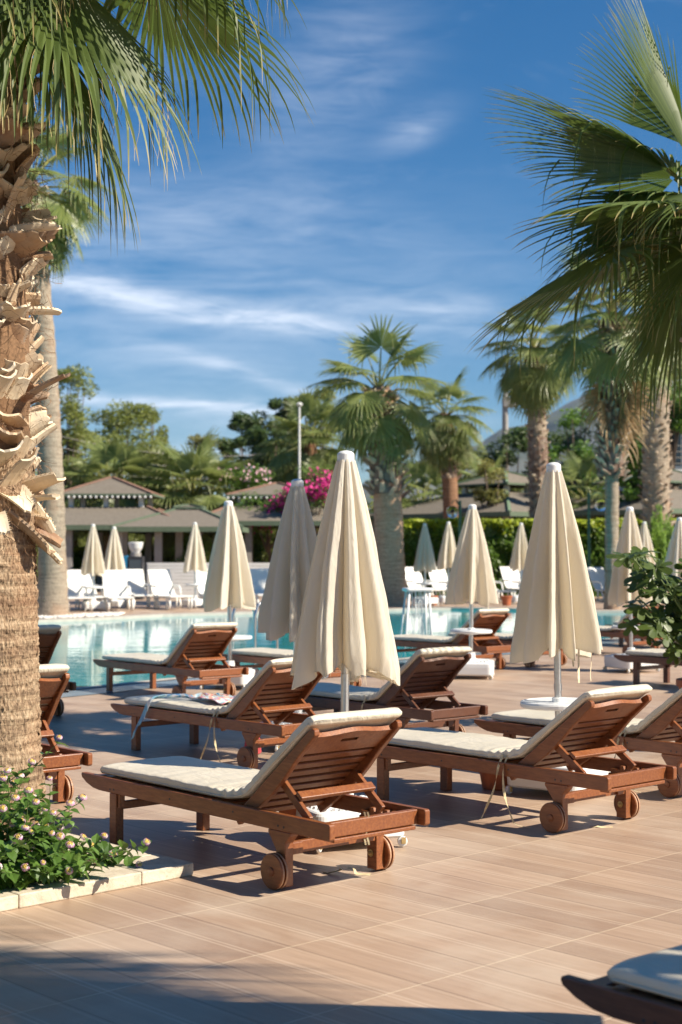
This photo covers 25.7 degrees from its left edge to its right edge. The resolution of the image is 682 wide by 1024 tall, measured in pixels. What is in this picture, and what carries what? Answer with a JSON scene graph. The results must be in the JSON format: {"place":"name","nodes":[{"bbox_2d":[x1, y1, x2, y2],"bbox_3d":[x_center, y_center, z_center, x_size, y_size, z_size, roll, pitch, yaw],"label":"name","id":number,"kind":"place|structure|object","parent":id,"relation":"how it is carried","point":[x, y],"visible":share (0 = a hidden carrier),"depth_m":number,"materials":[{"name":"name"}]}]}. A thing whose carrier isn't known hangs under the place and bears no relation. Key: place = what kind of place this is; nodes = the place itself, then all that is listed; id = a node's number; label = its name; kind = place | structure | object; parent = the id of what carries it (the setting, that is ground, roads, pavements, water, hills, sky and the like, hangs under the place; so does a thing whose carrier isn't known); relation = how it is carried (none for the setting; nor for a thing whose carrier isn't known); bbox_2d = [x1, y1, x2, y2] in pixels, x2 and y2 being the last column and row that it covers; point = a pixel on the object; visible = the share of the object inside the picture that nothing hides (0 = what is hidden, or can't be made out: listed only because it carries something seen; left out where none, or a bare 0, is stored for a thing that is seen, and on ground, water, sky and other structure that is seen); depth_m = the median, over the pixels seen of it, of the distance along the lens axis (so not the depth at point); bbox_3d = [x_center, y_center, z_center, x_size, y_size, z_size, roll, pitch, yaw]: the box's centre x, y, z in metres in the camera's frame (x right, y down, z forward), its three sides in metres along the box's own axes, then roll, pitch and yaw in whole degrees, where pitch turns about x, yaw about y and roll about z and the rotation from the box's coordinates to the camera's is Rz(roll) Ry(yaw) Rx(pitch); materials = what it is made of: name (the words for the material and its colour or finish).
{"place":"outdoors","nodes":[
{"label":"outdoors","id":0,"kind":"place"},
{"bbox_2d":[128,556,144,599],"bbox_3d":[-6.200,1.993,45.203,0.440,1.300,0.520,0,-1,0],"label":"pedestal","id":1,"kind":"object","parent":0,"point":[136,562],"visible":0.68,"depth_m":44.97,"materials":[{"name":"metal"}]},
{"bbox_2d":[146,563,269,597],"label":"slatted wall","id":2,"kind":"structure","parent":0,"point":[179,577],"depth_m":45.97,"materials":[{"name":"white paint"}]},
{"bbox_2d":[38,610,625,687],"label":"pool water","id":3,"kind":"structure","parent":0,"point":[80,646],"depth_m":26.99,"materials":[{"name":"liquid"}]},
{"bbox_2d":[0,639,681,1023],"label":"deck","id":4,"kind":"structure","parent":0,"point":[492,915],"depth_m":6.11,"materials":[{"name":"tile"}]},
{"bbox_2d":[38,624,75,715],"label":"sun lounger","id":5,"kind":"object","parent":4,"relation":"on","point":[49,636],"visible":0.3,"depth_m":13.15,"materials":[{"name":"brown wood"}]},
{"bbox_2d":[38,664,91,802],"bbox_3d":[-2.271,1.291,9.011,0.680,0.821,1.973,1,-2,-41],"label":"sun lounger","id":6,"kind":"object","parent":4,"relation":"on","point":[58,761],"visible":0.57,"depth_m":8.60,"materials":[{"name":"brown wood"}]},
{"bbox_2d":[0,833,192,911],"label":"planter","id":7,"kind":"object","parent":4,"relation":"on","point":[153,869],"visible":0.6,"depth_m":6.46,"materials":[{"name":"beige stone"}]},
{"bbox_2d":[0,734,151,890],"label":"lantana bush","id":8,"kind":"object","parent":7,"relation":"in","point":[34,853],"visible":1,"depth_m":6.37,"materials":[{"name":"green plant"}]},
{"bbox_2d":[0,0,315,839],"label":"fan palm","id":9,"kind":"object","parent":7,"relation":"in","point":[46,40],"visible":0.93,"depth_m":7.12,"materials":[{"name":"green plant"}]},
{"bbox_2d":[93,622,248,695],"bbox_3d":[-1.763,1.480,15.215,0.680,0.766,1.973,1,-2,-40],"label":"sun lounger","id":10,"kind":"object","parent":4,"relation":"on","point":[199,649],"visible":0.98,"depth_m":14.75,"materials":[{"name":"brown wood"}]},
{"bbox_2d":[111,657,322,768],"bbox_3d":[-0.843,1.368,10.676,0.680,0.755,1.973,1,-2,-43],"label":"sun lounger","id":11,"kind":"object","parent":4,"relation":"on","point":[266,695],"visible":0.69,"depth_m":10.27,"materials":[{"name":"brown wood"}]},
{"bbox_2d":[129,692,235,742],"bbox_3d":[-1.055,1.502,10.816,0.558,0.372,0.856,1,-2,-43],"label":"towel","id":12,"kind":"object","parent":11,"relation":"on","point":[221,698],"visible":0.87,"depth_m":10.81,"materials":[{"name":"fabric"}]},
{"bbox_2d":[200,500,258,689],"bbox_3d":[-1.196,0.877,15.980,0.605,2.002,0.614,-1,-2,15],"label":"closed umbrella","id":13,"kind":"object","parent":4,"relation":"on","point":[228,584],"visible":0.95,"depth_m":15.89,"materials":[{"name":"fabric"}]},
{"bbox_2d":[81,707,429,889],"bbox_3d":[-0.474,1.271,7.170,0.680,0.766,1.973,1,-2,-41],"label":"sun lounger","id":14,"kind":"object","parent":4,"relation":"on","point":[323,762],"visible":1,"depth_m":6.72,"materials":[{"name":"brown wood"}]},
{"bbox_2d":[232,601,278,648],"bbox_3d":[-1.034,1.585,17.971,0.366,1.098,0.478,1,-2,-40],"label":"pool handrail","id":15,"kind":"object","parent":4,"relation":"on","point":[254,623],"visible":0.35,"depth_m":17.89,"materials":[{"name":"metal"}]},
{"bbox_2d":[222,647,361,686],"bbox_3d":[-0.501,1.503,16.067,0.680,0.766,1.973,1,-2,-41],"label":"sun lounger","id":16,"kind":"object","parent":4,"relation":"on","point":[260,657],"visible":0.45,"depth_m":16.17,"materials":[{"name":"fabric"}]},
{"bbox_2d":[258,479,328,751],"bbox_3d":[-0.319,0.753,11.184,0.578,2.003,0.570,1,-1,-23],"label":"closed umbrella","id":17,"kind":"object","parent":4,"relation":"on","point":[280,610],"visible":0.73,"depth_m":11.08,"materials":[{"name":"fabric"}]},
{"bbox_2d":[290,450,407,852],"bbox_3d":[0.006,0.673,7.546,0.589,1.972,0.563,1,-2,-22],"label":"closed umbrella","id":18,"kind":"object","parent":4,"relation":"on","point":[345,628],"visible":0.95,"depth_m":7.43,"materials":[{"name":"fabric"}]},
{"bbox_2d":[61,639,639,696],"bbox_3d":[0.249,1.955,18.989,1.277,0.001,34.974,-1,-2,42],"label":"pool gutter","id":19,"kind":"object","parent":4,"relation":"on","point":[119,688],"visible":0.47,"depth_m":16.08,"materials":[{"name":"stone"}]},
{"bbox_2d":[302,646,487,732],"bbox_3d":[0.224,1.389,11.609,0.680,0.761,1.973,1,-2,-41],"label":"sun lounger","id":20,"kind":"object","parent":4,"relation":"on","point":[428,676],"visible":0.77,"depth_m":11.12,"materials":[{"name":"brown wood"}]},
{"bbox_2d":[397,588,432,656],"bbox_3d":[1.043,1.535,20.862,0.456,0.952,0.372,0,-2,-11],"label":"table","id":21,"kind":"object","parent":4,"relation":"on","point":[408,591],"visible":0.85,"depth_m":20.81,"materials":[{"name":"white plastic"}]},
{"bbox_2d":[394,608,510,669],"bbox_3d":[1.319,1.573,18.767,0.680,0.766,1.973,1,-2,-41],"label":"sun lounger","id":22,"kind":"object","parent":4,"relation":"on","point":[493,620],"visible":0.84,"depth_m":18.35,"materials":[{"name":"brown wood"}]},
{"bbox_2d":[445,504,498,679],"bbox_3d":[1.514,0.911,17.270,0.623,2.003,0.615,0,-1,8],"label":"closed umbrella","id":23,"kind":"object","parent":4,"relation":"on","point":[471,579],"visible":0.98,"depth_m":17.16,"materials":[{"name":"beige fabric"}]},
{"bbox_2d":[480,773,507,790],"bbox_3d":[0.955,1.605,9.211,0.252,0.202,0.252,0,-1,0],"label":"flower pot","id":24,"kind":"object","parent":4,"relation":"on","point":[488,781],"visible":0.24,"depth_m":9.13,"materials":[{"name":"ceramic"}]},
{"bbox_2d":[448,633,566,667],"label":"sun lounger","id":25,"kind":"object","parent":4,"relation":"on","point":[505,638],"visible":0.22,"depth_m":19.12,"materials":[{"name":"brown wood"}]},
{"bbox_2d":[377,684,676,832],"bbox_3d":[0.907,1.310,8.470,0.680,0.755,1.973,1,-2,-42],"label":"sun lounger","id":26,"kind":"object","parent":4,"relation":"on","point":[581,732],"visible":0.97,"depth_m":8.03,"materials":[{"name":"brown wood"}]},
{"bbox_2d":[505,462,608,793],"bbox_3d":[1.320,0.698,9.067,0.566,2.003,0.570,-2,-2,38],"label":"closed umbrella","id":27,"kind":"object","parent":4,"relation":"on","point":[556,610],"visible":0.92,"depth_m":8.97,"materials":[{"name":"fabric"}]},
{"bbox_2d":[474,688,681,797],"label":"sun lounger","id":28,"kind":"object","parent":4,"relation":"on","point":[657,729],"visible":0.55,"depth_m":9.12,"materials":[{"name":"brown wood"}]},
{"bbox_2d":[561,945,681,1023],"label":"sun lounger","id":29,"kind":"object","parent":4,"relation":"on","point":[645,989],"visible":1,"depth_m":3.88,"materials":[{"name":"fabric"}]},
{"bbox_2d":[599,603,662,652],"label":"sun lounger","id":30,"kind":"object","parent":4,"relation":"on","point":[608,631],"visible":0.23,"depth_m":20.94,"materials":[{"name":"brown wood"}]},
{"bbox_2d":[603,507,659,672],"bbox_3d":[3.530,0.934,18.164,0.541,2.003,0.548,0,-1,-28],"label":"closed umbrella","id":31,"kind":"object","parent":4,"relation":"on","point":[618,593],"visible":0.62,"depth_m":18.10,"materials":[{"name":"beige fabric"}]},
{"bbox_2d":[606,546,681,688],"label":"fig shrub","id":32,"kind":"object","parent":4,"relation":"on","point":[660,622],"visible":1,"depth_m":12.26,"materials":[{"name":"green plant"}]},
{"bbox_2d":[613,648,681,684],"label":"sun lounger","id":33,"kind":"object","parent":4,"relation":"on","point":[637,657],"visible":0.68,"depth_m":16.25,"materials":[{"name":"brown wood"}]},
{"bbox_2d":[658,517,681,640],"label":"closed umbrella","id":34,"kind":"object","parent":4,"relation":"on","point":[674,553],"visible":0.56,"depth_m":23.91,"materials":[{"name":"beige fabric"}]},
{"bbox_2d":[26,0,681,497],"label":"sky","id":35,"kind":"structure","parent":0,"point":[244,275],"materials":[{"name":"blue"}]},
{"bbox_2d":[52,588,664,618],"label":"terrace","id":36,"kind":"structure","parent":0,"point":[141,607],"depth_m":38.67,"materials":[{"name":"tile"}]},
{"bbox_2d":[31,362,100,497],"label":"eucalyptus tree","id":37,"kind":"object","parent":36,"relation":"on","point":[74,415],"visible":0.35,"depth_m":75.77,"materials":[{"name":"green plant"}]},
{"bbox_2d":[21,103,112,615],"bbox_3d":[-6.906,-3.336,33.234,3.748,11.332,3.661,1,-2,-44],"label":"fan palm","id":38,"kind":"object","parent":36,"relation":"on","point":[70,213],"visible":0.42,"depth_m":32.85,"materials":[{"name":"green plant"}]},
{"bbox_2d":[35,455,103,547],"bbox_3d":[-11.645,0.349,63.939,4.458,5.563,4.836,0,-1,0],"label":"fan palm","id":39,"kind":"object","parent":36,"relation":"on","point":[67,468],"visible":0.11,"depth_m":63.18,"materials":[{"name":"green plant"}]},
{"bbox_2d":[67,570,92,610],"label":"plastic lounger","id":40,"kind":"object","parent":36,"relation":"on","point":[75,586],"visible":0.52,"depth_m":37.09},
{"bbox_2d":[38,612,124,618],"bbox_3d":[-6.189,2.276,32.635,1.053,0.072,4.371,-1,-2,44],"label":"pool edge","id":41,"kind":"object","parent":36,"relation":"on","point":[97,614],"visible":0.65,"depth_m":32.81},
{"bbox_2d":[73,546,95,583],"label":"hedge","id":42,"kind":"object","parent":36,"relation":"on","point":[78,554],"visible":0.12,"depth_m":63.54,"materials":[{"name":"green plant"}]},
{"bbox_2d":[81,524,105,610],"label":"closed umbrella","id":43,"kind":"object","parent":36,"relation":"on","point":[93,562],"visible":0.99,"depth_m":36.48,"materials":[{"name":"beige fabric"}]},
{"bbox_2d":[75,570,111,609],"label":"plastic lounger","id":44,"kind":"object","parent":36,"relation":"on","point":[87,580],"visible":0.48,"depth_m":37.80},
{"bbox_2d":[69,429,126,478],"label":"leafy tree","id":45,"kind":"object","parent":36,"relation":"on","point":[107,439],"visible":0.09,"depth_m":79.74,"materials":[{"name":"green plant"}]},
{"bbox_2d":[63,432,161,559],"bbox_3d":[-9.734,-0.179,63.362,5.121,6.589,5.223,0,-1,0],"label":"fan palm","id":46,"kind":"object","parent":36,"relation":"on","point":[130,460],"visible":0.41,"depth_m":62.46,"materials":[{"name":"green plant"}]},
{"bbox_2d":[102,527,126,607],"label":"closed umbrella","id":47,"kind":"object","parent":36,"relation":"on","point":[114,560],"visible":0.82,"depth_m":38.07,"materials":[{"name":"beige fabric"}]},
{"bbox_2d":[102,570,133,610],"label":"plastic lounger","id":48,"kind":"object","parent":36,"relation":"on","point":[115,585],"visible":0.92,"depth_m":37.25,"materials":[{"name":"plastic"}]},
{"bbox_2d":[64,476,182,586],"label":"pavilion","id":49,"kind":"structure","parent":36,"relation":"on","point":[84,517],"depth_m":56.13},
{"bbox_2d":[81,399,175,504],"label":"leafy tree","id":50,"kind":"object","parent":36,"relation":"on","point":[139,414],"visible":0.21,"depth_m":81.52,"materials":[{"name":"green plant"}]},
{"bbox_2d":[124,569,157,607],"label":"plastic lounger","id":51,"kind":"object","parent":36,"relation":"on","point":[136,583],"visible":0.64,"depth_m":39.08,"materials":[{"name":"plastic"}]},
{"bbox_2d":[147,569,192,609],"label":"plastic lounger","id":52,"kind":"object","parent":36,"relation":"on","point":[161,584],"visible":1,"depth_m":38.11,"materials":[{"name":"plastic"}]},
{"bbox_2d":[137,446,205,506],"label":"leafy tree","id":53,"kind":"object","parent":36,"relation":"on","point":[155,454],"visible":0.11,"depth_m":79.50,"materials":[{"name":"green plant"}]},
{"bbox_2d":[110,504,256,586],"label":"pavilion","id":54,"kind":"structure","parent":36,"relation":"on","point":[183,518],"depth_m":53.53,"materials":[{"name":"beige"}]},
{"bbox_2d":[168,533,212,586],"bbox_3d":[-5.540,2.451,54.898,1.987,3.494,1.930,1,-2,-33],"label":"round shrub","id":55,"kind":"object","parent":36,"relation":"on","point":[186,541],"visible":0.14,"depth_m":54.71,"materials":[{"name":"green plant"}]},
{"bbox_2d":[132,428,251,562],"bbox_3d":[-6.219,-0.284,62.480,5.476,6.752,5.641,0,-1,0],"label":"fan palm","id":56,"kind":"object","parent":36,"relation":"on","point":[200,461],"visible":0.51,"depth_m":61.67,"materials":[{"name":"green plant"}]},
{"bbox_2d":[181,522,207,607],"bbox_3d":[-3.762,1.363,38.486,0.634,2.203,0.643,-2,-3,38],"label":"closed umbrella","id":57,"kind":"object","parent":36,"relation":"on","point":[195,561],"visible":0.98,"depth_m":38.38,"materials":[{"name":"beige fabric"}]},
{"bbox_2d":[182,433,221,494],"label":"leafy tree","id":58,"kind":"object","parent":36,"relation":"on","point":[197,440],"visible":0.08,"depth_m":84.00,"materials":[{"name":"green plant"}]},
{"bbox_2d":[35,496,373,576],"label":"shrubbery","id":59,"kind":"object","parent":36,"relation":"on","point":[130,538],"visible":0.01,"depth_m":69.41,"materials":[{"name":"green plant"}]},
{"bbox_2d":[212,436,249,502],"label":"leafy tree","id":60,"kind":"object","parent":36,"relation":"on","point":[229,446],"visible":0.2,"depth_m":83.73,"materials":[{"name":"green plant"}]},
{"bbox_2d":[213,463,275,543],"bbox_3d":[-4.096,0.569,61.976,2.825,5.232,1.922,0,-1,0],"label":"bougainvillea","id":61,"kind":"object","parent":36,"relation":"on","point":[251,480],"visible":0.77,"depth_m":61.66,"materials":[{"name":"green plant"}]},
{"bbox_2d":[227,410,271,502],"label":"leafy tree","id":62,"kind":"object","parent":36,"relation":"on","point":[241,422],"visible":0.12,"depth_m":87.66,"materials":[{"name":"green plant"}]},
{"bbox_2d":[250,569,267,604],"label":"plastic lounger","id":63,"kind":"object","parent":36,"relation":"on","point":[259,577],"visible":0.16,"depth_m":39.73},
{"bbox_2d":[242,529,276,562],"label":"round shrub","id":64,"kind":"object","parent":36,"relation":"on","point":[258,547],"visible":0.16,"depth_m":61.23,"materials":[{"name":"green plant"}]},
{"bbox_2d":[234,489,285,562],"bbox_3d":[-2.858,1.089,57.833,2.452,3.978,2.143,1,-2,-20],"label":"bougainvillea","id":65,"kind":"object","parent":36,"relation":"on","point":[278,503],"visible":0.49,"depth_m":57.76,"materials":[{"name":"green plant"}]},
{"bbox_2d":[234,425,286,504],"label":"leafy tree","id":66,"kind":"object","parent":36,"relation":"on","point":[254,436],"visible":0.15,"depth_m":81.58,"materials":[{"name":"green plant"}]},
{"bbox_2d":[201,482,325,562],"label":"pavilion","id":67,"kind":"structure","parent":36,"relation":"on","point":[247,518],"depth_m":57.27,"materials":[{"name":"beige"}]},
{"bbox_2d":[266,396,297,502],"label":"leafy tree","id":68,"kind":"object","parent":36,"relation":"on","point":[275,403],"visible":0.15,"depth_m":87.78,"materials":[{"name":"green plant"}]},
{"bbox_2d":[251,387,358,532],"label":"fan palm","id":69,"kind":"object","parent":36,"relation":"on","point":[310,452],"visible":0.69,"depth_m":65.31,"materials":[{"name":"green plant"}]},
{"bbox_2d":[279,462,333,534],"bbox_3d":[-1.082,0.577,56.858,2.567,4.950,1.907,0,-1,0],"label":"bougainvillea","id":70,"kind":"object","parent":36,"relation":"on","point":[312,493],"visible":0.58,"depth_m":56.68,"materials":[{"name":"pink plant"}]},
{"bbox_2d":[288,386,341,505],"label":"leafy tree","id":71,"kind":"object","parent":36,"relation":"on","point":[315,398],"visible":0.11,"depth_m":80.01,"materials":[{"name":"green plant"}]},
{"bbox_2d":[39,607,623,619],"bbox_3d":[-0.883,2.350,34.497,26.689,0.001,4.279,1,-2,-25],"label":"pool coping","id":72,"kind":"object","parent":36,"relation":"on","point":[250,611],"visible":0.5,"depth_m":34.63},
{"bbox_2d":[304,313,448,605],"bbox_3d":[0.993,-1.337,39.993,4.066,7.687,3.834,0,-1,0],"label":"fan palm","id":73,"kind":"object","parent":36,"relation":"on","point":[376,426],"visible":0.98,"depth_m":39.61,"materials":[{"name":"green plant"}]},
{"bbox_2d":[366,452,473,519],"bbox_3d":[3.465,0.123,64.047,5.450,6.020,5.685,0,-1,0],"label":"flowering shrub","id":74,"kind":"object","parent":36,"relation":"on","point":[434,479],"visible":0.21,"depth_m":63.31,"materials":[{"name":"green plant"}]},
{"bbox_2d":[411,523,438,605],"bbox_3d":[2.237,1.401,39.953,0.626,2.203,0.621,-1,-1,42],"label":"closed umbrella","id":75,"kind":"object","parent":36,"relation":"on","point":[424,560],"visible":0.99,"depth_m":39.85,"materials":[{"name":"beige fabric"}]},
{"bbox_2d":[405,567,446,599],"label":"plastic lounger","id":76,"kind":"object","parent":36,"relation":"on","point":[413,578],"visible":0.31,"depth_m":44.35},
{"bbox_2d":[437,522,455,604],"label":"closed umbrella","id":77,"kind":"object","parent":36,"relation":"on","point":[447,553],"visible":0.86,"depth_m":40.88,"materials":[{"name":"beige fabric"}]},
{"bbox_2d":[398,367,495,518],"bbox_3d":[4.064,-1.383,57.975,3.849,8.715,3.610,-1,-2,34],"label":"fan palm","id":78,"kind":"object","parent":36,"relation":"on","point":[452,448],"visible":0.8,"depth_m":57.53,"materials":[{"name":"green plant"}]},
{"bbox_2d":[428,567,467,599],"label":"plastic lounger","id":79,"kind":"object","parent":36,"relation":"on","point":[436,576],"visible":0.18,"depth_m":44.67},
{"bbox_2d":[457,444,523,518],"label":"fan palm","id":80,"kind":"object","parent":36,"relation":"on","point":[478,462],"visible":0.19,"depth_m":63.66,"materials":[{"name":"green plant"}]},
{"bbox_2d":[473,458,509,518],"bbox_3d":[5.969,1.042,57.938,1.753,6.469,1.694,0,-1,0],"label":"flowering shrub","id":81,"kind":"object","parent":36,"relation":"on","point":[491,497],"visible":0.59,"depth_m":57.93,"materials":[{"name":"green plant"}]},
{"bbox_2d":[369,471,622,535],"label":"pavilion","id":82,"kind":"structure","parent":36,"relation":"on","point":[514,504],"depth_m":60.06,"materials":[{"name":"beige"}]},
{"bbox_2d":[499,567,519,594],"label":"plastic lounger","id":83,"kind":"object","parent":36,"relation":"on","point":[508,575],"visible":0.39,"depth_m":45.39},
{"bbox_2d":[476,426,548,492],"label":"leafy tree","id":84,"kind":"object","parent":36,"relation":"on","point":[516,438],"visible":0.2,"depth_m":69.64,"materials":[{"name":"green plant"}]},
{"bbox_2d":[509,523,527,603],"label":"closed umbrella","id":85,"kind":"object","parent":36,"relation":"on","point":[518,557],"visible":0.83,"depth_m":41.37,"materials":[{"name":"beige fabric"}]},
{"bbox_2d":[474,297,579,517],"bbox_3d":[6.448,-2.238,50.137,3.879,10.016,3.842,1,-2,-30],"label":"fan palm","id":86,"kind":"object","parent":36,"relation":"on","point":[531,392],"visible":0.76,"depth_m":49.74,"materials":[{"name":"green plant"}]},
{"bbox_2d":[403,517,676,596],"bbox_3d":[6.875,1.485,48.399,10.240,2.711,1.479,0,-1,0],"label":"hedge","id":87,"kind":"object","parent":36,"relation":"on","point":[500,535],"visible":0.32,"depth_m":47.98,"materials":[{"name":"green plant"}]},
{"bbox_2d":[522,427,595,490],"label":"leafy tree","id":88,"kind":"object","parent":36,"relation":"on","point":[559,440],"visible":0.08,"depth_m":70.02,"materials":[{"name":"green plant"}]},
{"bbox_2d":[548,408,602,495],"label":"leafy tree","id":89,"kind":"object","parent":36,"relation":"on","point":[572,418],"visible":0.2,"depth_m":66.08,"materials":[{"name":"green plant"}]},
{"bbox_2d":[528,449,625,519],"bbox_3d":[9.771,0.149,60.102,4.806,5.763,4.526,0,-1,0],"label":"flowering shrub","id":90,"kind":"object","parent":36,"relation":"on","point":[583,467],"visible":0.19,"depth_m":59.44,"materials":[{"name":"green plant"}]},
{"bbox_2d":[570,439,604,494],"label":"leafy tree","id":91,"kind":"object","parent":36,"relation":"on","point":[583,450],"visible":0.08,"depth_m":61.89,"materials":[{"name":"green plant"}]},
{"bbox_2d":[587,567,604,600],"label":"plastic lounger","id":92,"kind":"object","parent":36,"relation":"on","point":[597,576],"visible":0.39,"depth_m":43.89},
{"bbox_2d":[587,492,604,582],"bbox_3d":[7.887,1.022,45.989,0.630,3.282,0.370,0,-1,0],"label":"globe lamp","id":93,"kind":"object","parent":36,"relation":"on","point":[599,504],"visible":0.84,"depth_m":45.96,"materials":[{"name":"metal"}]},
{"bbox_2d":[514,469,681,518],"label":"pavilion","id":94,"kind":"structure","parent":36,"relation":"on","point":[676,494],"depth_m":57.85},
{"bbox_2d":[537,245,681,609],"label":"fan palm","id":95,"kind":"object","parent":36,"relation":"on","point":[600,354],"visible":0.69,"depth_m":37.37,"materials":[{"name":"green plant"}]},
{"bbox_2d":[584,264,681,592],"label":"fan palm","id":96,"kind":"object","parent":36,"relation":"on","point":[656,485],"visible":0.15,"depth_m":44.72,"materials":[{"name":"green plant"}]},
{"bbox_2d":[619,399,670,519],"bbox_3d":[11.521,-0.482,57.114,2.115,9.472,2.033,1,-2,-24],"label":"leafy tree","id":97,"kind":"object","parent":36,"relation":"on","point":[633,489],"visible":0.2,"depth_m":56.90,"materials":[{"name":"green plant"}]},
{"bbox_2d":[639,522,655,563],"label":"closed umbrella","id":98,"kind":"object","parent":36,"relation":"on","point":[645,537],"visible":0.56,"depth_m":41.87,"materials":[{"name":"beige fabric"}]},
{"bbox_2d":[639,504,673,562],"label":"bright conifer","id":99,"kind":"object","parent":36,"relation":"on","point":[660,536],"visible":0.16,"depth_m":43.18,"materials":[{"name":"green plant"}]},
{"bbox_2d":[669,369,681,517],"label":"leafy tree","id":100,"kind":"object","parent":36,"relation":"on","point":[675,418],"visible":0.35,"depth_m":64.02,"materials":[{"name":"green plant"}]},
{"bbox_2d":[325,380,681,510],"bbox_3d":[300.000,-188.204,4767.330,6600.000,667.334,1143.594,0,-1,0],"label":"mountain","id":101,"kind":"structure","parent":0,"point":[552,420],"depth_m":4897.48,"materials":[{"name":"plant"}]},
{"bbox_2d":[502,391,516,470],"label":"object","id":102,"kind":"structure","parent":0,"point":[504,415],"depth_m":90.02,"materials":[{"name":"grey concrete"}]},
{"bbox_2d":[469,0,681,431],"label":"fan palm","id":103,"kind":"object","parent":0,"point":[636,226],"visible":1,"depth_m":11.20,"materials":[{"name":"green plant"}]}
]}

